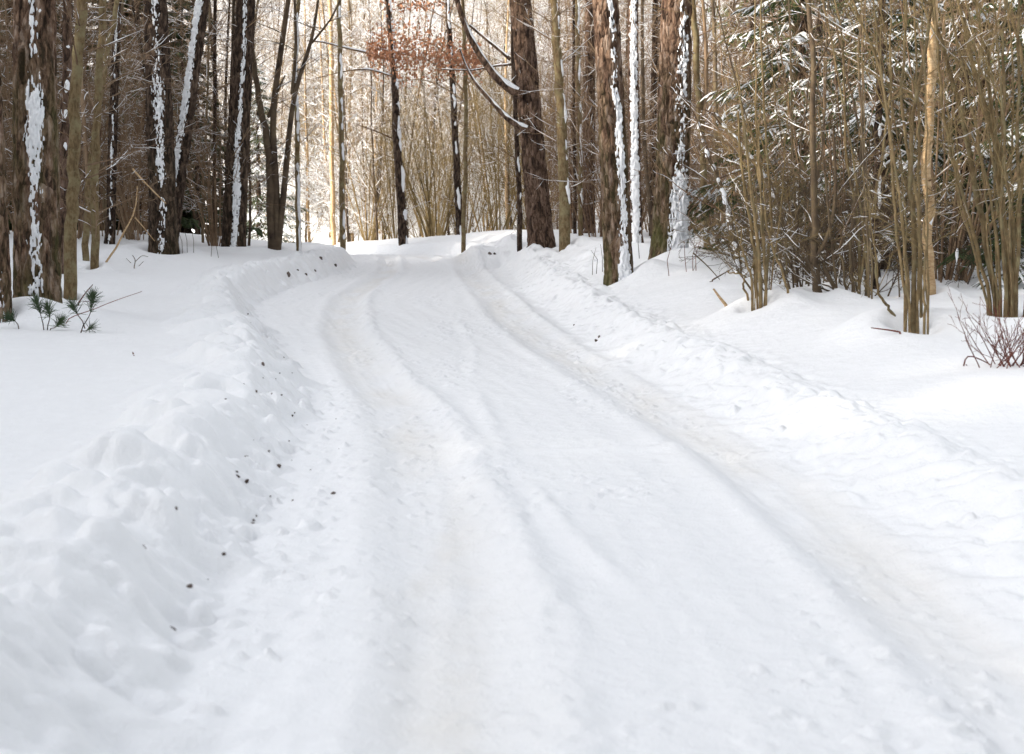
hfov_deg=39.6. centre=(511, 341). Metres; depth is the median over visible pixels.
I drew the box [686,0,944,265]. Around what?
spruce tree
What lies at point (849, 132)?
hazel shrub
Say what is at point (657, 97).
thicket shrub
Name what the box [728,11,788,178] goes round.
thicket shrub
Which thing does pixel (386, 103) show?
thicket shrub
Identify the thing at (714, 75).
bare tree
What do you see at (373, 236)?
hazel shrub
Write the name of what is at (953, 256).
spruce tree
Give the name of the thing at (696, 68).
young tree
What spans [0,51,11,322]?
pine tree
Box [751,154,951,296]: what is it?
brush shrub
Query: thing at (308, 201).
pale tree
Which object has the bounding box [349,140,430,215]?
frosted shrub
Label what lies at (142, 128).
thicket shrub
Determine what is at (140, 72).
young spruce
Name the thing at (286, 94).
frosted shrub
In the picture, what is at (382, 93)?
frosted tree
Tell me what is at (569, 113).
bare tree
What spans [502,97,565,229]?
thicket shrub
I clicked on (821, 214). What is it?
brush shrub
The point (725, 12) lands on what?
spruce wood
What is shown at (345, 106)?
frosted tree
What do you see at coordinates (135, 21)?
bare tree
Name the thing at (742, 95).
thicket shrub
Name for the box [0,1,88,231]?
thicket shrub
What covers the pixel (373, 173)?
frosted tree
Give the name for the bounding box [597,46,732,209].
hazel shrub
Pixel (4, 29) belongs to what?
young spruce
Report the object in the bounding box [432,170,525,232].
frosted shrub
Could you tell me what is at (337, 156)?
frosted shrub
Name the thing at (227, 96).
frosted shrub
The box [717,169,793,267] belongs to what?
brush shrub
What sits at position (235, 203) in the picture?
spruce tree
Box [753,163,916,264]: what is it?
brush shrub
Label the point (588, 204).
hazel shrub
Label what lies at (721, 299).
broken stick
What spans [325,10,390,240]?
frosted tree
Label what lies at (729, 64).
bare tree
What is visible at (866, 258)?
hazel shrub
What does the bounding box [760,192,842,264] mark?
brush shrub
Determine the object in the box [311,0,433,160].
bare tree
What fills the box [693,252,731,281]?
fallen branch
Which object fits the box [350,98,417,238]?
thicket shrub
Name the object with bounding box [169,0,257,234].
young spruce
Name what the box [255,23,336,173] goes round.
thicket shrub
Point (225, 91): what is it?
bare tree
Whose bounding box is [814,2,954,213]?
hazel shrub
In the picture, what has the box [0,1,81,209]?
thicket shrub
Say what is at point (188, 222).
spruce wood
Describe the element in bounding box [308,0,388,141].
frosted tree
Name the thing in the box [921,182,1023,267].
brush shrub
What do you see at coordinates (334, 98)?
frosted shrub
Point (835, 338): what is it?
snow ground
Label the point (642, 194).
thicket shrub
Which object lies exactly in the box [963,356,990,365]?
fallen branch
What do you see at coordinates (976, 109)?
hazel shrub
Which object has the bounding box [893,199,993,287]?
brush shrub
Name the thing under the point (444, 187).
hazel shrub
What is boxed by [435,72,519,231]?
hazel shrub
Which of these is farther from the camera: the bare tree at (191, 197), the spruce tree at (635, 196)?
the bare tree at (191, 197)
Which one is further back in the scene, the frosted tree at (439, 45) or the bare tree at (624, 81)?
the frosted tree at (439, 45)
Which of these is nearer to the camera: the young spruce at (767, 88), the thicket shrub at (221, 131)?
the young spruce at (767, 88)
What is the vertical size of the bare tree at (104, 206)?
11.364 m
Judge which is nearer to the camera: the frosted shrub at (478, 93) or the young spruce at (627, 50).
the young spruce at (627, 50)
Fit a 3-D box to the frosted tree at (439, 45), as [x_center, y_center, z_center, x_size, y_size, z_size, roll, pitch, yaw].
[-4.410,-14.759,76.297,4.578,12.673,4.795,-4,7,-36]
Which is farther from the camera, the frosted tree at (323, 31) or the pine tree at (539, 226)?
the frosted tree at (323, 31)
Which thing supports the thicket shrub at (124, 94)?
on the snow ground at (68, 393)
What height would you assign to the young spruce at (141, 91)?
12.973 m
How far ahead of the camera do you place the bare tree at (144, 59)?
40.77 m
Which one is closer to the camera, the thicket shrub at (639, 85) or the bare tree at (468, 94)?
the thicket shrub at (639, 85)
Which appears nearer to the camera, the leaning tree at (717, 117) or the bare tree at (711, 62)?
the leaning tree at (717, 117)
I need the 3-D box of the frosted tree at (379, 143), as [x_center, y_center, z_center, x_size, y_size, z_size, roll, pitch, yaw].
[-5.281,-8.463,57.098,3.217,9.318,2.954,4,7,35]
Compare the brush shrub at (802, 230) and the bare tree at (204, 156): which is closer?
the brush shrub at (802, 230)
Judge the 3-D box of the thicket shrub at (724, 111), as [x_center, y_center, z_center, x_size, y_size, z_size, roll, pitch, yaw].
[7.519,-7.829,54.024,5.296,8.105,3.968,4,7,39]
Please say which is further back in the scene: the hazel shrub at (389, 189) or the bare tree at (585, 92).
the hazel shrub at (389, 189)
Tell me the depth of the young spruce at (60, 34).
43.17 m
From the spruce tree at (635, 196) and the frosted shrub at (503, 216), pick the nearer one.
the spruce tree at (635, 196)
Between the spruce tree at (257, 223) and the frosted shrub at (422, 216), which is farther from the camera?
the frosted shrub at (422, 216)
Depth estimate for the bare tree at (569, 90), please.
42.24 m
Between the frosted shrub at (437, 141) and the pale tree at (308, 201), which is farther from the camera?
the frosted shrub at (437, 141)
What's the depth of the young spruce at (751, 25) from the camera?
37.63 m
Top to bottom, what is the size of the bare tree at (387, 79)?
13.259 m
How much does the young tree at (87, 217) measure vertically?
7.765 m
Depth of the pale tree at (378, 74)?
70.09 m
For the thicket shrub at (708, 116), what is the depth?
37.69 m
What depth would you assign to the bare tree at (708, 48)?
55.34 m
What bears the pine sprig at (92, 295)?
on the snow ground at (68, 393)
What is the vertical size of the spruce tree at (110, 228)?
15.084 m
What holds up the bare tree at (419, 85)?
on the snow ground at (835, 338)
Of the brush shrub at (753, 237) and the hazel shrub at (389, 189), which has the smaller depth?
the brush shrub at (753, 237)
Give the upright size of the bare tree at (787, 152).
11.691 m
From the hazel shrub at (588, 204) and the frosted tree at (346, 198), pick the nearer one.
the hazel shrub at (588, 204)
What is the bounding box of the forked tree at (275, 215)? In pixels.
[218,0,359,249]
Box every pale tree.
[253,0,343,241]
[279,0,390,242]
[303,0,412,241]
[334,0,425,233]
[445,0,501,229]
[446,0,554,229]
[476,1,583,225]
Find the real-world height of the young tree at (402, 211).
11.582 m
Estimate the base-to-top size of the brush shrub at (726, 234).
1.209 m
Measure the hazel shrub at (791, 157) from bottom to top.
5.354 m
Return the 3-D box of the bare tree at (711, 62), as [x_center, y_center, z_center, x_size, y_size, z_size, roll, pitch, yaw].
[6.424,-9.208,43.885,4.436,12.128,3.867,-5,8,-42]
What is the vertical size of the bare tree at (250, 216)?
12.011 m
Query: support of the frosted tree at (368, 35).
on the snow ground at (835, 338)
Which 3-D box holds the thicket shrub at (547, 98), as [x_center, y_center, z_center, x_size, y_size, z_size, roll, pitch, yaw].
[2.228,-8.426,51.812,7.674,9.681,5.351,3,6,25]
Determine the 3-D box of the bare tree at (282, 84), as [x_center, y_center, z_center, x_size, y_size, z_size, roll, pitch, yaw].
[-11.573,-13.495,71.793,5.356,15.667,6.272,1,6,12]
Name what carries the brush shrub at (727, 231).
on the snow ground at (835, 338)
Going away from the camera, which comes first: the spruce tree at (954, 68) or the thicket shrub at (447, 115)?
the spruce tree at (954, 68)
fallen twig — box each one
[66,291,141,323]
[871,327,900,333]
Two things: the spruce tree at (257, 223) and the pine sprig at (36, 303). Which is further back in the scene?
the spruce tree at (257, 223)
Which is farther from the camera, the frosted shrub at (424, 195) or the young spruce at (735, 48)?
the frosted shrub at (424, 195)
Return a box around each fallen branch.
[105,168,165,261]
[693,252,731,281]
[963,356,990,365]
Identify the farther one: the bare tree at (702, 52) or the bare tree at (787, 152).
the bare tree at (702, 52)
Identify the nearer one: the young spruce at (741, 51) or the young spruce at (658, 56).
the young spruce at (658, 56)
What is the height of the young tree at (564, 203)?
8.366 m
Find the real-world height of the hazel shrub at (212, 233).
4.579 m
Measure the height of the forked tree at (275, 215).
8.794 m
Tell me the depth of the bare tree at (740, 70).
45.80 m
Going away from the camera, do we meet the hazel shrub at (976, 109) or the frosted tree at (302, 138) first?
the hazel shrub at (976, 109)
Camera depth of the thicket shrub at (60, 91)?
34.25 m
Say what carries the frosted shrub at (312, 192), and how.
on the snow ground at (835, 338)
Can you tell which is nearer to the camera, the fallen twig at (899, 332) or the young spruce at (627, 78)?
the fallen twig at (899, 332)
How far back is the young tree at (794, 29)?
24.58 m
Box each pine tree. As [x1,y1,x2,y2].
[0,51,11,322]
[12,0,62,303]
[441,0,555,247]
[583,0,595,232]
[592,0,632,285]
[648,0,691,259]
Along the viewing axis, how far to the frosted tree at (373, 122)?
63.95 m
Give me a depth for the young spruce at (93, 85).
38.10 m
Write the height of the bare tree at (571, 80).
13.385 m
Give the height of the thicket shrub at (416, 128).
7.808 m
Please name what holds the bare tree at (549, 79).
on the snow ground at (835, 338)
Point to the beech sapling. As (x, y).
(475, 61)
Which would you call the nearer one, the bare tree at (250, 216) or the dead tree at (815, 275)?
the dead tree at (815, 275)
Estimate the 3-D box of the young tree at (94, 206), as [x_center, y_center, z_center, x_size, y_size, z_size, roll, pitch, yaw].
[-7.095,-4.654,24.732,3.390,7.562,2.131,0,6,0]
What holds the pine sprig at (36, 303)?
on the snow ground at (68, 393)
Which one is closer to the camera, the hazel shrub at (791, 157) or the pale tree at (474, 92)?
the hazel shrub at (791, 157)
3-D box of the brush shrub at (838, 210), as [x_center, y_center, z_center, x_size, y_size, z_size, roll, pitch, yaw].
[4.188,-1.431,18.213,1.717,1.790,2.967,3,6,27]
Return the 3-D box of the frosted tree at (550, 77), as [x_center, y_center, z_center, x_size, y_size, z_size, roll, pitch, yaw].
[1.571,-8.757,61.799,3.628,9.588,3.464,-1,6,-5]
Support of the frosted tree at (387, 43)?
on the snow ground at (835, 338)
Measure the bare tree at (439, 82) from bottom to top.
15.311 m
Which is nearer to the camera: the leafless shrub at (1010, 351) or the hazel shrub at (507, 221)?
the leafless shrub at (1010, 351)
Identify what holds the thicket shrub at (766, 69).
on the snow ground at (835, 338)
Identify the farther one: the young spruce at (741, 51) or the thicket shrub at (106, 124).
the young spruce at (741, 51)
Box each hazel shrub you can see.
[1,2,143,237]
[58,32,178,239]
[58,52,223,234]
[59,63,141,230]
[87,53,146,230]
[142,66,282,245]
[318,68,440,238]
[318,82,429,240]
[335,1,511,236]
[346,67,489,236]
[374,71,479,235]
[377,64,493,236]
[399,58,511,234]
[429,0,584,230]
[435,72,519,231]
[436,15,595,225]
[448,47,567,229]
[468,40,597,229]
[539,16,658,236]
[556,51,693,220]
[564,91,648,216]
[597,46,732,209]
[620,0,820,243]
[624,0,842,310]
[628,58,732,215]
[648,95,731,230]
[702,81,782,209]
[704,0,856,288]
[744,0,949,298]
[753,0,976,270]
[769,45,907,198]
[792,6,956,266]
[800,0,1005,333]
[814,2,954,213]
[856,0,1023,282]
[871,0,1023,317]
[905,0,1022,263]
[971,5,1023,209]
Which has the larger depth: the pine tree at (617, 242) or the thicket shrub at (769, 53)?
the thicket shrub at (769, 53)
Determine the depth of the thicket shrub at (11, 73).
32.73 m
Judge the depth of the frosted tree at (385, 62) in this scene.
74.14 m
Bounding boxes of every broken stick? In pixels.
[713,289,726,306]
[735,268,750,289]
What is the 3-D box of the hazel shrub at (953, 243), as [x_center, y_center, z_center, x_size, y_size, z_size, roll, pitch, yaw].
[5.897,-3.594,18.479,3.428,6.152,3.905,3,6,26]
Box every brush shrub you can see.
[678,162,881,290]
[697,202,823,263]
[702,196,840,276]
[706,205,857,271]
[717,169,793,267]
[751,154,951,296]
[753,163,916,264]
[754,154,939,271]
[755,152,911,274]
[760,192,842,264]
[778,158,924,290]
[861,187,949,265]
[891,178,1023,263]
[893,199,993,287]
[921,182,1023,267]
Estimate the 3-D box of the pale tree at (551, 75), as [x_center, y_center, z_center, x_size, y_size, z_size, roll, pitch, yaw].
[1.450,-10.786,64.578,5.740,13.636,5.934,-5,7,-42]
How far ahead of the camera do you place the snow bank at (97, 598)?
6.20 m
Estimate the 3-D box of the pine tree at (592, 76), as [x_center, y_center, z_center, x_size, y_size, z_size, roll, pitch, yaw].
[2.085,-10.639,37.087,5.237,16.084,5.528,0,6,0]
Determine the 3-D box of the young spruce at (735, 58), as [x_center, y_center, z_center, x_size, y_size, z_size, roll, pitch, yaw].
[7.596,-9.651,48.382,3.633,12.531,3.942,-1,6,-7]
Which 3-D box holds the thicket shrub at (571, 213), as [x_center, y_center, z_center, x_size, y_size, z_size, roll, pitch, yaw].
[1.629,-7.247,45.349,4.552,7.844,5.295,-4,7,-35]
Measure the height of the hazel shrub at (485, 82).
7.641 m
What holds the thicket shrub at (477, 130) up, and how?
on the snow ground at (835, 338)
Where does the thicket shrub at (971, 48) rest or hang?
on the snow ground at (835, 338)
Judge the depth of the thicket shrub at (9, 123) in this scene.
32.01 m
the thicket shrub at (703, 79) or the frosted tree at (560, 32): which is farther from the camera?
the frosted tree at (560, 32)
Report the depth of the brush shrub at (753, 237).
20.67 m
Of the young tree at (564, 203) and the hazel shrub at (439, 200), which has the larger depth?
the hazel shrub at (439, 200)
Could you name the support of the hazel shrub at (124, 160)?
on the snow ground at (68, 393)
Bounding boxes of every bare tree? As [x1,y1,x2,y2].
[57,0,193,232]
[58,0,227,226]
[87,1,209,196]
[106,0,308,242]
[121,0,266,233]
[133,0,300,227]
[177,0,320,196]
[178,0,308,212]
[188,0,330,245]
[253,2,314,204]
[254,1,323,191]
[284,0,378,147]
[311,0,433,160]
[354,0,441,239]
[363,0,463,237]
[372,0,482,233]
[391,1,484,236]
[406,0,501,234]
[418,0,494,231]
[420,0,502,218]
[438,0,562,229]
[468,0,512,154]
[482,0,553,223]
[502,1,643,206]
[512,0,658,198]
[534,0,647,228]
[542,1,647,228]
[558,0,747,238]
[571,0,659,192]
[622,0,749,188]
[627,0,814,242]
[657,0,788,206]
[688,1,725,180]
[691,0,779,219]
[691,2,763,216]
[699,0,872,202]
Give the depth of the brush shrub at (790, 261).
16.82 m
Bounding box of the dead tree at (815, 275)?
[722,0,912,292]
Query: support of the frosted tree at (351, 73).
on the snow ground at (835, 338)
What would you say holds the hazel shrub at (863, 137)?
on the snow ground at (835, 338)
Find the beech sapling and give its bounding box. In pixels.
[366,0,500,252]
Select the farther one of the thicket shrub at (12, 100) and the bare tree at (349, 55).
the bare tree at (349, 55)
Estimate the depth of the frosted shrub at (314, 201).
62.41 m
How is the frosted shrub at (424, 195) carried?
on the snow ground at (835, 338)
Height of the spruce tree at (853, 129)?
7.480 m
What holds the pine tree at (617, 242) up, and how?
on the snow ground at (835, 338)
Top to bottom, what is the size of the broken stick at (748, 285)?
0.348 m
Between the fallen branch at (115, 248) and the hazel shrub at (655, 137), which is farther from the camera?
the hazel shrub at (655, 137)
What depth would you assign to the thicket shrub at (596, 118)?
55.28 m
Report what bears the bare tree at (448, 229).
on the snow ground at (835, 338)
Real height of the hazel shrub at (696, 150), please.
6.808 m
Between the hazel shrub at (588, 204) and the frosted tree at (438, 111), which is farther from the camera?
the frosted tree at (438, 111)
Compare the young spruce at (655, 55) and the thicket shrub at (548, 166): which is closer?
the young spruce at (655, 55)
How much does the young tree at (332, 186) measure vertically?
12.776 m
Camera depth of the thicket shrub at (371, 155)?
64.45 m
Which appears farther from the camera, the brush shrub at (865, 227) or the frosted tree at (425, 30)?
the frosted tree at (425, 30)
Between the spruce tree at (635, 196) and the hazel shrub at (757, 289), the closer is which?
the hazel shrub at (757, 289)
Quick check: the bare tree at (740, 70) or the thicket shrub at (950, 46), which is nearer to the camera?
the thicket shrub at (950, 46)
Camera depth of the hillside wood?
80.45 m
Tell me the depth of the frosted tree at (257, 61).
75.95 m
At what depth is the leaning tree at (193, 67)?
30.50 m
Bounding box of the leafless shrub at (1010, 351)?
[947,286,1023,368]
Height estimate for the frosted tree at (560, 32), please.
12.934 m
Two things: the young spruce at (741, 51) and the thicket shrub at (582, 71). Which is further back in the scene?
the young spruce at (741, 51)
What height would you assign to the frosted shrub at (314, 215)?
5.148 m
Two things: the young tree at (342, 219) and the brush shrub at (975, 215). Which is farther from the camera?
the young tree at (342, 219)
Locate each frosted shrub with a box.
[199,62,287,138]
[221,64,334,138]
[247,143,359,241]
[247,152,372,242]
[248,109,383,214]
[262,149,345,226]
[279,136,435,242]
[288,70,388,138]
[290,116,386,208]
[291,141,421,241]
[316,163,442,238]
[336,107,434,157]
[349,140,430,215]
[353,138,479,234]
[355,141,481,236]
[379,174,475,238]
[405,110,497,190]
[405,117,473,172]
[409,140,481,207]
[422,152,515,229]
[432,61,512,130]
[432,152,525,231]
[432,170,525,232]
[468,141,599,229]
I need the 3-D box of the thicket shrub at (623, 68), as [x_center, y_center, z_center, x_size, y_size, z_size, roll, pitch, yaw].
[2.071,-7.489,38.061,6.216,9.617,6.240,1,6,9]
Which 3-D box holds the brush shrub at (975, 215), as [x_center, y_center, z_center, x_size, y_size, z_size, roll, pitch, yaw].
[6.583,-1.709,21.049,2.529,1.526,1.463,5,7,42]
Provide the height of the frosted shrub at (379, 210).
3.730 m
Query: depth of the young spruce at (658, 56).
42.12 m
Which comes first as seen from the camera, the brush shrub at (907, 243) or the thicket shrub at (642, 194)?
the brush shrub at (907, 243)
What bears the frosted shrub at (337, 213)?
on the snow ground at (835, 338)
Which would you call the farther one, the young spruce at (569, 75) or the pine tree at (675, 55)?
the young spruce at (569, 75)
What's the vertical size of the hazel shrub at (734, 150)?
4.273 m
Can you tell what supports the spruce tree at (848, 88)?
on the snow ground at (835, 338)
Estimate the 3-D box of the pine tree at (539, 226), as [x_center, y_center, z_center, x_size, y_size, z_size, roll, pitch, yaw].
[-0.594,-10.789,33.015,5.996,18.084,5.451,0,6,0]
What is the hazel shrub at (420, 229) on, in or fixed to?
on the snow ground at (835, 338)
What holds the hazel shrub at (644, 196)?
on the snow ground at (835, 338)
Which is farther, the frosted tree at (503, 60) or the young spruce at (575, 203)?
the frosted tree at (503, 60)
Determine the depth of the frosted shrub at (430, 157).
71.79 m
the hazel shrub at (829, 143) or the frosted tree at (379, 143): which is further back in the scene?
the frosted tree at (379, 143)
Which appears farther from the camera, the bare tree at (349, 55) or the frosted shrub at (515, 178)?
the bare tree at (349, 55)
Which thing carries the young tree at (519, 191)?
on the snow bank at (957, 504)
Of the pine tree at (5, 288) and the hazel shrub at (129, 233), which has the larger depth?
the hazel shrub at (129, 233)
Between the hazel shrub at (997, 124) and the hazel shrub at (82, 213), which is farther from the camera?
the hazel shrub at (82, 213)
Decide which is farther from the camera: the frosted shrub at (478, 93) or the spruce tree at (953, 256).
the frosted shrub at (478, 93)
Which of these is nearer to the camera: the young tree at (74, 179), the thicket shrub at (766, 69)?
the young tree at (74, 179)
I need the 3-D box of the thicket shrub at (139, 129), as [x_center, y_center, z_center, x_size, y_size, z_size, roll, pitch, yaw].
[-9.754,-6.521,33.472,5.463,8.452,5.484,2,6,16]
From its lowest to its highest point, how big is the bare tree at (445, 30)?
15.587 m
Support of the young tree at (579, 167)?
on the snow ground at (835, 338)
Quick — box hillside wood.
[3,0,924,206]
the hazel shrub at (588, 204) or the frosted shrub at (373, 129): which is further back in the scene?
the frosted shrub at (373, 129)
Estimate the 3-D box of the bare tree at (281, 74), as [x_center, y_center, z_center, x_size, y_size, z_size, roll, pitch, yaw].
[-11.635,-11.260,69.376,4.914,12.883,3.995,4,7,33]
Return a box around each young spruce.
[0,2,135,217]
[55,7,140,221]
[56,0,212,232]
[57,0,106,167]
[58,0,221,231]
[81,0,251,231]
[91,1,219,229]
[92,0,224,197]
[130,0,308,236]
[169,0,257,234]
[171,1,255,234]
[184,0,294,213]
[489,0,598,224]
[508,0,645,233]
[513,0,598,226]
[543,1,625,218]
[566,10,650,230]
[587,0,723,235]
[592,0,765,221]
[595,1,648,211]
[595,7,650,219]
[622,1,718,208]
[691,0,766,222]
[694,0,764,185]
[696,0,783,209]
[699,0,791,227]
[700,0,747,162]
[707,0,784,123]
[710,8,792,218]
[745,0,906,223]
[746,2,857,175]
[853,2,949,214]
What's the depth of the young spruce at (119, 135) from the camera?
37.39 m
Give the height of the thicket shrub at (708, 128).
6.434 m
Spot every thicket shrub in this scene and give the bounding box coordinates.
[0,0,142,200]
[0,0,145,197]
[0,0,145,233]
[0,0,189,238]
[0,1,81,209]
[0,1,86,208]
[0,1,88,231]
[7,0,229,237]
[57,4,142,229]
[61,3,204,229]
[88,0,266,232]
[89,23,200,220]
[128,0,300,208]
[186,19,280,235]
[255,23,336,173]
[257,19,370,163]
[310,68,443,239]
[345,57,434,169]
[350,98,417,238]
[361,80,471,208]
[409,32,493,174]
[441,78,522,189]
[471,0,647,229]
[478,9,577,211]
[478,14,624,228]
[489,0,701,232]
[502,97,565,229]
[504,0,626,227]
[521,0,710,219]
[541,16,648,209]
[565,0,766,231]
[575,2,651,216]
[597,64,650,229]
[627,1,771,221]
[640,0,753,234]
[644,0,814,237]
[651,10,763,224]
[688,32,769,216]
[691,0,813,182]
[691,4,787,200]
[691,42,743,224]
[707,1,809,123]
[719,1,919,186]
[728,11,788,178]
[815,0,1023,212]
[868,6,1014,146]
[900,2,1023,243]
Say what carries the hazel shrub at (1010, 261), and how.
on the snow ground at (835, 338)
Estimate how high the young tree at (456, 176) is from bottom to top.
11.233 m
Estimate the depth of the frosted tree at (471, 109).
60.03 m
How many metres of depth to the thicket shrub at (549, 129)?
54.31 m
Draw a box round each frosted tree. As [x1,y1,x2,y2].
[205,2,286,177]
[251,20,301,233]
[266,0,323,163]
[276,8,337,241]
[286,0,354,91]
[294,0,382,241]
[300,42,368,236]
[304,21,389,241]
[305,0,389,242]
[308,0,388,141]
[318,0,438,239]
[325,0,389,139]
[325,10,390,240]
[331,0,416,239]
[336,27,418,239]
[346,16,414,237]
[353,0,389,106]
[354,1,423,147]
[358,1,412,131]
[368,0,447,159]
[396,0,460,99]
[405,29,487,231]
[408,0,478,146]
[411,0,497,235]
[422,0,512,229]
[444,0,503,168]
[468,0,533,155]
[477,0,509,95]
[508,0,553,89]
[524,32,568,223]
[535,0,583,97]
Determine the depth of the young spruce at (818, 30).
31.05 m
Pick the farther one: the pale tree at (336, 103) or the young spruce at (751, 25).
the pale tree at (336, 103)
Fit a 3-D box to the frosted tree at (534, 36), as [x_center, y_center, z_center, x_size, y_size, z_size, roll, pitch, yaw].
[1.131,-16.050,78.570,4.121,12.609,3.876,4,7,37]
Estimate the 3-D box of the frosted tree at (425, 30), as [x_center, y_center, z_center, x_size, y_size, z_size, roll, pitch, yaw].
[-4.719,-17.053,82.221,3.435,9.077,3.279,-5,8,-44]
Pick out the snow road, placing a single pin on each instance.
(530, 526)
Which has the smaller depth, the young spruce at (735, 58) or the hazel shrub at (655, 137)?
the hazel shrub at (655, 137)
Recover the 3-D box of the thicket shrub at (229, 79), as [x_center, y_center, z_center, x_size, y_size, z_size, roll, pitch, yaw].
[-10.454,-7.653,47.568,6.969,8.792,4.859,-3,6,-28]
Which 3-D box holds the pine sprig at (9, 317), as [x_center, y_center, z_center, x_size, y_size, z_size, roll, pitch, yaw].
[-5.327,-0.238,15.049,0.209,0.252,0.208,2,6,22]
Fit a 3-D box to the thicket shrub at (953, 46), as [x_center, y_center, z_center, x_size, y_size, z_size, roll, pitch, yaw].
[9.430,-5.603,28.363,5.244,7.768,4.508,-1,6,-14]
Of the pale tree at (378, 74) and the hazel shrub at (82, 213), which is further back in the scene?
the pale tree at (378, 74)
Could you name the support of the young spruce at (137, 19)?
on the snow ground at (68, 393)
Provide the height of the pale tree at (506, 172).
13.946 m
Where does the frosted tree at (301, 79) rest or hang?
on the snow ground at (835, 338)
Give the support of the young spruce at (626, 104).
on the snow ground at (835, 338)
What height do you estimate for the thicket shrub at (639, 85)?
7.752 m
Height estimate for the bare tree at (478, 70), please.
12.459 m
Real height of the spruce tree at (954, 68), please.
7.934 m
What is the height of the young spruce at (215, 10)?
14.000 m
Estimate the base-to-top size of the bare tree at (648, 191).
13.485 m
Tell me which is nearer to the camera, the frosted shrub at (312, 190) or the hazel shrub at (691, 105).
the hazel shrub at (691, 105)
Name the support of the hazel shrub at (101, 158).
on the snow ground at (68, 393)
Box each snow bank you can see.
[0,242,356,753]
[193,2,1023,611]
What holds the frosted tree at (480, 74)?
on the snow ground at (835, 338)
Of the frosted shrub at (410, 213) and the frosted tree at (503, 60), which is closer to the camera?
the frosted shrub at (410, 213)
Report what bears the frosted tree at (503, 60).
on the snow ground at (835, 338)
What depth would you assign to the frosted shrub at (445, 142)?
72.01 m
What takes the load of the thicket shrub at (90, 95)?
on the snow ground at (68, 393)
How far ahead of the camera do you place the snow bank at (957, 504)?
9.56 m
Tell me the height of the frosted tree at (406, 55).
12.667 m
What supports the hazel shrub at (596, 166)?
on the snow ground at (835, 338)
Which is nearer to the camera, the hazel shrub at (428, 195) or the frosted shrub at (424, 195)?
the hazel shrub at (428, 195)
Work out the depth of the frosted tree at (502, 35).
80.77 m
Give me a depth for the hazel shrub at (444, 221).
54.58 m
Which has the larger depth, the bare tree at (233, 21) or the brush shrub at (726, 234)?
the bare tree at (233, 21)
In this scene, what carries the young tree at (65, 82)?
on the snow ground at (68, 393)
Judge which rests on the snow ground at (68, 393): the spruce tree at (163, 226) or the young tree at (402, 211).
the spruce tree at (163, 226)
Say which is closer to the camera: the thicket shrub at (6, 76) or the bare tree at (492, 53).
the thicket shrub at (6, 76)
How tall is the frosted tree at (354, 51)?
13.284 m
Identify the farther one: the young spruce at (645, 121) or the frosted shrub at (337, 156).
the frosted shrub at (337, 156)
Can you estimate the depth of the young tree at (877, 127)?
17.84 m
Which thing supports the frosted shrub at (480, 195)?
on the snow ground at (835, 338)
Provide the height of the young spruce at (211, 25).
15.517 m
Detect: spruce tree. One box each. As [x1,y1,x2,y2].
[104,0,121,243]
[143,0,179,254]
[218,59,309,242]
[221,0,255,246]
[627,0,643,242]
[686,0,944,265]
[732,0,939,228]
[760,0,1022,268]
[859,0,1023,262]
[917,0,1023,289]
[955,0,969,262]
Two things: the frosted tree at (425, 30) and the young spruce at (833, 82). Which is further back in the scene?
the frosted tree at (425, 30)
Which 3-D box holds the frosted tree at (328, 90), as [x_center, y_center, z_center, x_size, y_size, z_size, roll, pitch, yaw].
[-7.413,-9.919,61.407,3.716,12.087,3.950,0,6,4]
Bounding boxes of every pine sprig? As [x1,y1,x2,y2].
[0,308,18,328]
[27,293,70,329]
[64,285,102,332]
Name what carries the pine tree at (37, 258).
on the snow ground at (68, 393)
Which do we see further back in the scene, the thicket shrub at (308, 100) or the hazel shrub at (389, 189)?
the thicket shrub at (308, 100)
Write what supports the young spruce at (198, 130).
on the snow ground at (68, 393)
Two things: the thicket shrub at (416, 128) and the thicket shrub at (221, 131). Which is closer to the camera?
the thicket shrub at (221, 131)
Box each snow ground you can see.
[0,3,320,503]
[217,0,1023,465]
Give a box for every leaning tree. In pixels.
[174,0,209,240]
[625,75,789,276]
[674,90,817,269]
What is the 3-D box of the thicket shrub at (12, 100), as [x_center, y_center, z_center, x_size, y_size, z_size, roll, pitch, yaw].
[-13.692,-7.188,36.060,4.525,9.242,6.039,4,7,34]
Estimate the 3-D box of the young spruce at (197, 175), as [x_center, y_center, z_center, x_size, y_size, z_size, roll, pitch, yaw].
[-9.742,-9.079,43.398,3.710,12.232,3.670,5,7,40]
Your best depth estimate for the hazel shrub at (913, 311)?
12.73 m
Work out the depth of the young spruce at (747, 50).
53.42 m
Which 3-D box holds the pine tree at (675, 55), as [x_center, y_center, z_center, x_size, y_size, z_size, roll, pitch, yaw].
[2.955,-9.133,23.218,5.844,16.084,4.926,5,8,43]
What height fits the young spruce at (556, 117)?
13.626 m
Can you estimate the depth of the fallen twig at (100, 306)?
15.53 m
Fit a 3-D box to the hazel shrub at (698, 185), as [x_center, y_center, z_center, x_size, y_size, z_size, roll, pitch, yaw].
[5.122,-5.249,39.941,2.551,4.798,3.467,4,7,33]
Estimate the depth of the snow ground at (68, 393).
13.32 m
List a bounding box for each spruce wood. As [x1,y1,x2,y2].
[0,0,262,236]
[693,0,1020,226]
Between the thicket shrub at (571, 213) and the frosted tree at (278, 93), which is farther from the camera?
the frosted tree at (278, 93)
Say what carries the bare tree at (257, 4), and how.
on the snow ground at (68, 393)
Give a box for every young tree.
[1,0,188,260]
[3,0,205,299]
[7,0,137,273]
[55,0,194,269]
[256,0,339,250]
[299,0,384,249]
[307,0,437,245]
[308,0,356,244]
[411,0,483,234]
[460,0,548,251]
[483,0,598,251]
[540,0,600,235]
[632,0,760,247]
[724,0,852,167]
[770,0,1001,288]
[800,0,1016,294]

